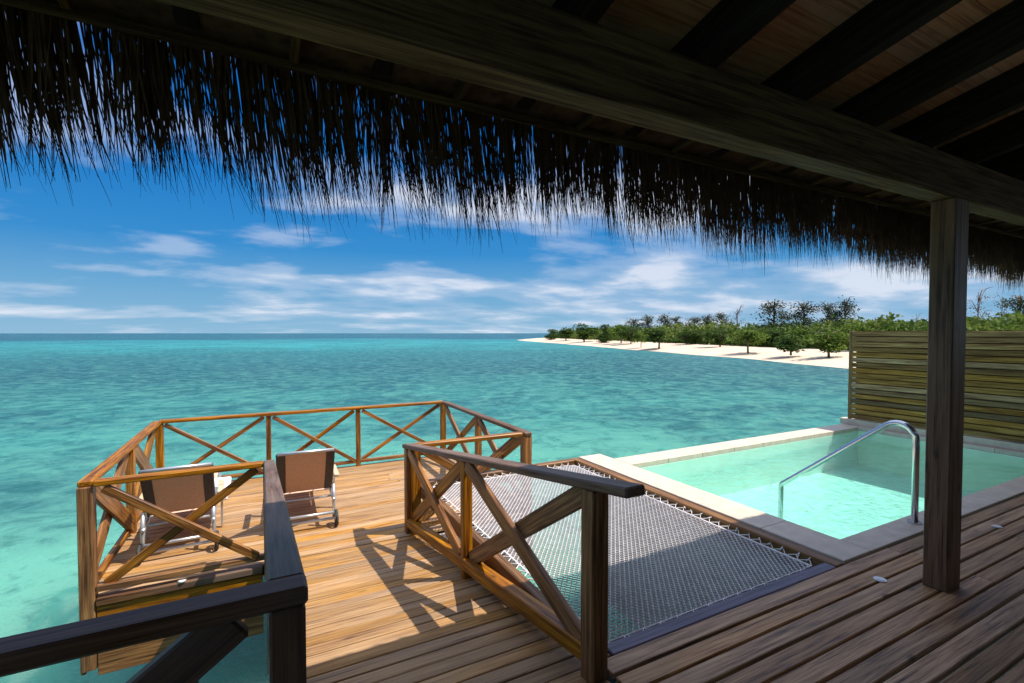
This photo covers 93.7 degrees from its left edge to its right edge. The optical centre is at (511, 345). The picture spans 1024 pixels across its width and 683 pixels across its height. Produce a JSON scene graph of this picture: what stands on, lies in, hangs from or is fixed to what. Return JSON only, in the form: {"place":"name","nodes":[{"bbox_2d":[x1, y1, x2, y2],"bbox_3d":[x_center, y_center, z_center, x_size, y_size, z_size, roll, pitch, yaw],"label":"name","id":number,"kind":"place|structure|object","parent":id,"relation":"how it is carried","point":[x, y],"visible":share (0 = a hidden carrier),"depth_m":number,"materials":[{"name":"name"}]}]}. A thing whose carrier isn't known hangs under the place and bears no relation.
{"place":"outdoors","nodes":[
{"label":"outdoors","id":0,"kind":"place"},
{"bbox_2d":[177,578,186,582],"bbox_3d":[-2.814,2.004,4.096,0.072,0.008,0.072,-1,2,-27],"label":"deck light","id":1,"kind":"object","parent":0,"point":[182,580],"visible":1,"depth_m":4.09,"materials":[{"name":"silver metal"}]},
{"bbox_2d":[0,333,1023,682],"bbox_3d":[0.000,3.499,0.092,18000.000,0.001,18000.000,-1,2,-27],"label":"sea","id":2,"kind":"structure","parent":0,"point":[76,409],"depth_m":23.51,"materials":[{"name":"liquid"}]},
{"bbox_2d":[81,457,532,682],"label":"sun deck","id":3,"kind":"structure","parent":2,"relation":"in","point":[370,502],"depth_m":5.03,"materials":[{"name":"wood"}]},
{"bbox_2d":[76,421,161,672],"bbox_3d":[-4.045,1.795,5.102,0.100,1.525,2.960,-1,2,-27],"label":"railing","id":4,"kind":"object","parent":3,"relation":"attached to","point":[129,455],"visible":0.8,"depth_m":4.09,"materials":[{"name":"brown wood"}]},
{"bbox_2d":[136,462,224,564],"bbox_3d":[-3.568,1.541,5.275,0.715,0.891,1.909,-1,2,-29],"label":"sun lounger","id":5,"kind":"object","parent":3,"relation":"on","point":[175,495],"visible":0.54,"depth_m":4.62,"materials":[{"name":"fabric"}]},
{"bbox_2d":[214,476,230,499],"bbox_3d":[-3.442,1.598,5.357,0.500,0.105,0.765,-1,2,-27],"label":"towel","id":6,"kind":"object","parent":5,"relation":"on","point":[227,482],"visible":0.24,"depth_m":5.56,"materials":[{"name":"white fabric"}]},
{"bbox_2d":[155,400,445,477],"bbox_3d":[-2.969,1.512,7.392,4.085,1.070,0.100,-1,2,-27],"label":"railing","id":7,"kind":"object","parent":3,"relation":"attached to","point":[159,446],"visible":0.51,"depth_m":7.27,"materials":[{"name":"brown wood"}]},
{"bbox_2d":[276,448,338,525],"bbox_3d":[-2.565,1.524,5.899,0.715,0.891,1.909,-1,2,-25],"label":"sun lounger","id":8,"kind":"object","parent":3,"relation":"on","point":[307,471],"visible":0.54,"depth_m":5.21,"materials":[{"name":"brown fabric"}]},
{"bbox_2d":[442,401,531,516],"bbox_3d":[-0.477,1.523,6.958,0.105,1.070,2.910,-1,2,-27],"label":"railing","id":9,"kind":"object","parent":3,"relation":"attached to","point":[524,442],"visible":0.5,"depth_m":6.59,"materials":[{"name":"brown wood"}]},
{"bbox_2d":[608,495,1023,682],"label":"pavilion deck","id":10,"kind":"structure","parent":2,"relation":"in","point":[854,622],"depth_m":2.59,"materials":[{"name":"brown wood"}]},
{"bbox_2d":[0,574,307,682],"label":"railing","id":11,"kind":"object","parent":10,"relation":"attached to","point":[212,628],"visible":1,"depth_m":1.06,"materials":[{"name":"brown wood"}]},
{"bbox_2d":[301,535,609,682],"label":"ramp","id":12,"kind":"structure","parent":10,"relation":"attached to","point":[414,609],"depth_m":2.92,"materials":[{"name":"brown wood"}]},
{"bbox_2d":[263,459,304,682],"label":"railing","id":13,"kind":"object","parent":12,"relation":"attached to","point":[282,558],"visible":0.7,"depth_m":1.69,"materials":[{"name":"brown wood"}]},
{"bbox_2d":[93,461,263,591],"bbox_3d":[-2.795,1.513,4.110,1.200,0.900,0.090,-1,2,-27],"label":"railing","id":14,"kind":"object","parent":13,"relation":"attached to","point":[113,581],"visible":0.88,"depth_m":4.06,"materials":[{"name":"brown wood"}]},
{"bbox_2d":[410,432,522,535],"bbox_3d":[-0.484,1.565,5.383,1.338,1.070,0.105,-1,2,-27],"label":"railing","id":15,"kind":"object","parent":12,"relation":"attached to","point":[415,492],"visible":0.36,"depth_m":5.20,"materials":[{"name":"brown wood"}]},
{"bbox_2d":[402,443,644,682],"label":"railing","id":16,"kind":"object","parent":12,"relation":"attached to","point":[584,640],"visible":0.89,"depth_m":2.68,"materials":[{"name":"brown wood"}]},
{"bbox_2d":[0,0,1023,592],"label":"pavilion","id":17,"kind":"structure","parent":10,"relation":"on","point":[896,126],"depth_m":1.97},
{"bbox_2d":[420,458,843,657],"bbox_3d":[0.639,1.564,4.273,2.110,0.150,3.204,-1,2,-27],"label":"rope net","id":18,"kind":"object","parent":10,"relation":"attached to","point":[806,563],"visible":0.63,"depth_m":3.60,"materials":[{"name":"white fabric"}]},
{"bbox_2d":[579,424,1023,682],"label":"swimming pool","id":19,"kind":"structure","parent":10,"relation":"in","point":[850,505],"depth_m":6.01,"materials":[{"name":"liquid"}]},
{"bbox_2d":[778,420,921,524],"bbox_3d":[3.108,1.355,4.527,0.100,1.454,1.245,-1,2,-27],"label":"pool handrail","id":20,"kind":"object","parent":19,"relation":"on","point":[915,463],"visible":0.97,"depth_m":4.14,"materials":[{"name":"metal"}]},
{"bbox_2d":[873,576,886,582],"bbox_3d":[2.385,1.514,3.111,0.072,0.008,0.072,-1,2,-27],"label":"deck light","id":21,"kind":"object","parent":10,"relation":"on","point":[880,579],"visible":1,"depth_m":3.10,"materials":[{"name":"silver metal"}]},
{"bbox_2d":[840,331,1023,451],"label":"timber screen","id":22,"kind":"object","parent":10,"relation":"on","point":[888,382],"visible":0.79,"depth_m":7.39,"materials":[{"name":"wood"}]},
{"bbox_2d":[991,525,1002,528],"bbox_3d":[4.002,1.492,3.961,0.072,0.008,0.072,-1,2,-27],"label":"deck light","id":23,"kind":"object","parent":10,"relation":"on","point":[998,526],"visible":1,"depth_m":3.95,"materials":[{"name":"silver metal"}]},
{"bbox_2d":[0,15,1023,332],"label":"sky","id":24,"kind":"structure","parent":0,"point":[148,261],"materials":[{"name":"blue"}]},
{"bbox_2d":[520,338,855,368],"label":"beach","id":25,"kind":"structure","parent":0,"point":[816,357],"depth_m":77.33,"materials":[{"name":"white sand"}]},
{"bbox_2d":[544,329,558,339],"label":"beach tree","id":26,"kind":"object","parent":25,"relation":"on","point":[552,332],"visible":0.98,"depth_m":198.54,"materials":[{"name":"green plant"}]},
{"bbox_2d":[556,327,574,340],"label":"beach tree","id":27,"kind":"object","parent":25,"relation":"on","point":[565,333],"visible":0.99,"depth_m":177.00,"materials":[{"name":"green plant"}]},
{"bbox_2d":[572,323,601,341],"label":"beach tree","id":28,"kind":"object","parent":25,"relation":"on","point":[583,333],"visible":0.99,"depth_m":155.18,"materials":[{"name":"green plant"}]},
{"bbox_2d":[596,324,611,342],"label":"beach tree","id":29,"kind":"object","parent":25,"relation":"on","point":[604,337],"visible":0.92,"depth_m":139.01,"materials":[{"name":"green plant"}]},
{"bbox_2d":[607,324,627,342],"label":"beach tree","id":30,"kind":"object","parent":25,"relation":"on","point":[613,331],"visible":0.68,"depth_m":128.37,"materials":[{"name":"green plant"}]},
{"bbox_2d":[616,325,641,343],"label":"beach tree","id":31,"kind":"object","parent":25,"relation":"on","point":[629,332],"visible":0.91,"depth_m":120.16,"materials":[{"name":"green plant"}]},
{"bbox_2d":[624,317,644,329],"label":"casuarina tree","id":32,"kind":"object","parent":25,"relation":"on","point":[633,322],"visible":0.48,"depth_m":157.40,"materials":[{"name":"green plant"}]},
{"bbox_2d":[631,332,646,342],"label":"beach tree","id":33,"kind":"object","parent":25,"relation":"on","point":[637,336],"visible":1,"depth_m":102.95,"materials":[{"name":"green plant"}]},
{"bbox_2d":[637,314,655,328],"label":"casuarina tree","id":34,"kind":"object","parent":25,"relation":"on","point":[648,320],"visible":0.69,"depth_m":157.00,"materials":[{"name":"green plant"}]},
{"bbox_2d":[641,326,668,348],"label":"beach tree","id":35,"kind":"object","parent":25,"relation":"on","point":[657,336],"visible":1,"depth_m":95.46,"materials":[{"name":"green plant"}]},
{"bbox_2d":[654,314,676,332],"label":"casuarina tree","id":36,"kind":"object","parent":25,"relation":"on","point":[666,320],"visible":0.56,"depth_m":139.99,"materials":[{"name":"green plant"}]},
{"bbox_2d":[669,316,682,329],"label":"casuarina tree","id":37,"kind":"object","parent":25,"relation":"on","point":[676,320],"visible":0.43,"depth_m":140.12,"materials":[{"name":"green plant"}]},
{"bbox_2d":[675,327,696,344],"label":"beach tree","id":38,"kind":"object","parent":25,"relation":"on","point":[687,336],"visible":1,"depth_m":103.27,"materials":[{"name":"green plant"}]},
{"bbox_2d":[679,316,706,331],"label":"casuarina tree","id":39,"kind":"object","parent":25,"relation":"on","point":[697,320],"visible":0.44,"depth_m":125.68,"materials":[{"name":"green plant"}]},
{"bbox_2d":[693,329,707,339],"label":"beach tree","id":40,"kind":"object","parent":25,"relation":"on","point":[697,336],"visible":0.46,"depth_m":103.22,"materials":[{"name":"green plant"}]},
{"bbox_2d":[701,314,718,328],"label":"casuarina tree","id":41,"kind":"object","parent":25,"relation":"on","point":[707,319],"visible":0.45,"depth_m":126.13,"materials":[{"name":"green plant"}]},
{"bbox_2d":[699,326,732,346],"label":"beach tree","id":42,"kind":"object","parent":25,"relation":"on","point":[718,335],"visible":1,"depth_m":88.93,"materials":[{"name":"green plant"}]},
{"bbox_2d":[711,312,736,328],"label":"casuarina tree","id":43,"kind":"object","parent":25,"relation":"on","point":[721,315],"visible":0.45,"depth_m":125.91,"materials":[{"name":"green plant"}]},
{"bbox_2d":[725,304,745,327],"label":"bare tree","id":44,"kind":"object","parent":25,"relation":"on","point":[736,318],"visible":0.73,"depth_m":114.62,"materials":[{"name":"brown plant"}]},
{"bbox_2d":[727,329,769,352],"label":"beach tree","id":45,"kind":"object","parent":25,"relation":"on","point":[755,337],"visible":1,"depth_m":71.55,"materials":[{"name":"green plant"}]},
{"bbox_2d":[750,299,796,329],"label":"casuarina tree","id":46,"kind":"object","parent":25,"relation":"on","point":[770,308],"visible":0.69,"depth_m":104.71,"materials":[{"name":"green plant"}]},
{"bbox_2d":[763,327,785,342],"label":"beach tree","id":47,"kind":"object","parent":25,"relation":"on","point":[775,333],"visible":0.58,"depth_m":81.84,"materials":[{"name":"green plant"}]},
{"bbox_2d":[554,309,1023,349],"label":"undergrowth","id":48,"kind":"object","parent":25,"relation":"on","point":[1014,321],"visible":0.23,"depth_m":75.70,"materials":[{"name":"green plant"}]},
{"bbox_2d":[774,335,807,354],"bbox_3d":[36.218,-0.110,62.536,3.680,2.774,4.714,1,2,43],"label":"beach tree","id":49,"kind":"object","parent":25,"relation":"on","point":[785,344],"visible":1,"depth_m":62.16,"materials":[{"name":"green plant"}]},
{"bbox_2d":[779,300,821,328],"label":"casuarina tree","id":50,"kind":"object","parent":25,"relation":"on","point":[802,306],"visible":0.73,"depth_m":96.62,"materials":[{"name":"green plant"}]},
{"bbox_2d":[788,326,824,335],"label":"beach tree","id":51,"kind":"object","parent":25,"relation":"on","point":[801,331],"visible":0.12,"depth_m":78.80,"materials":[{"name":"green plant"}]},
{"bbox_2d":[802,330,848,357],"bbox_3d":[38.121,-0.128,57.787,5.871,3.400,4.551,-1,2,-36],"label":"beach tree","id":52,"kind":"object","parent":25,"relation":"on","point":[828,342],"visible":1,"depth_m":57.08,"materials":[{"name":"green plant"}]},
{"bbox_2d":[817,301,843,326],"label":"casuarina tree","id":53,"kind":"object","parent":25,"relation":"on","point":[827,309],"visible":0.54,"depth_m":89.72,"materials":[{"name":"green plant"}]},
{"bbox_2d":[826,295,861,325],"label":"casuarina tree","id":54,"kind":"object","parent":25,"relation":"on","point":[847,307],"visible":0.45,"depth_m":89.36,"materials":[{"name":"green plant"}]},
{"bbox_2d":[829,323,872,346],"bbox_3d":[45.813,-0.734,64.024,5.762,4.602,4.711,0,2,4],"label":"beach tree","id":55,"kind":"object","parent":25,"relation":"on","point":[853,327],"visible":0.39,"depth_m":63.94,"materials":[{"name":"green plant"}]},
{"bbox_2d":[967,286,997,318],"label":"bare tree","id":56,"kind":"object","parent":25,"relation":"on","point":[979,298],"visible":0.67,"depth_m":94.79,"materials":[{"name":"brown plant"}]},
{"bbox_2d":[995,295,1006,317],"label":"bare tree","id":57,"kind":"object","parent":25,"relation":"on","point":[1002,310],"visible":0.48,"depth_m":94.46,"materials":[{"name":"brown plant"}]},
{"bbox_2d":[991,293,1023,319],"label":"casuarina tree","id":58,"kind":"object","parent":25,"relation":"on","point":[1011,303],"visible":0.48,"depth_m":94.95,"materials":[{"name":"green plant"}]}
]}

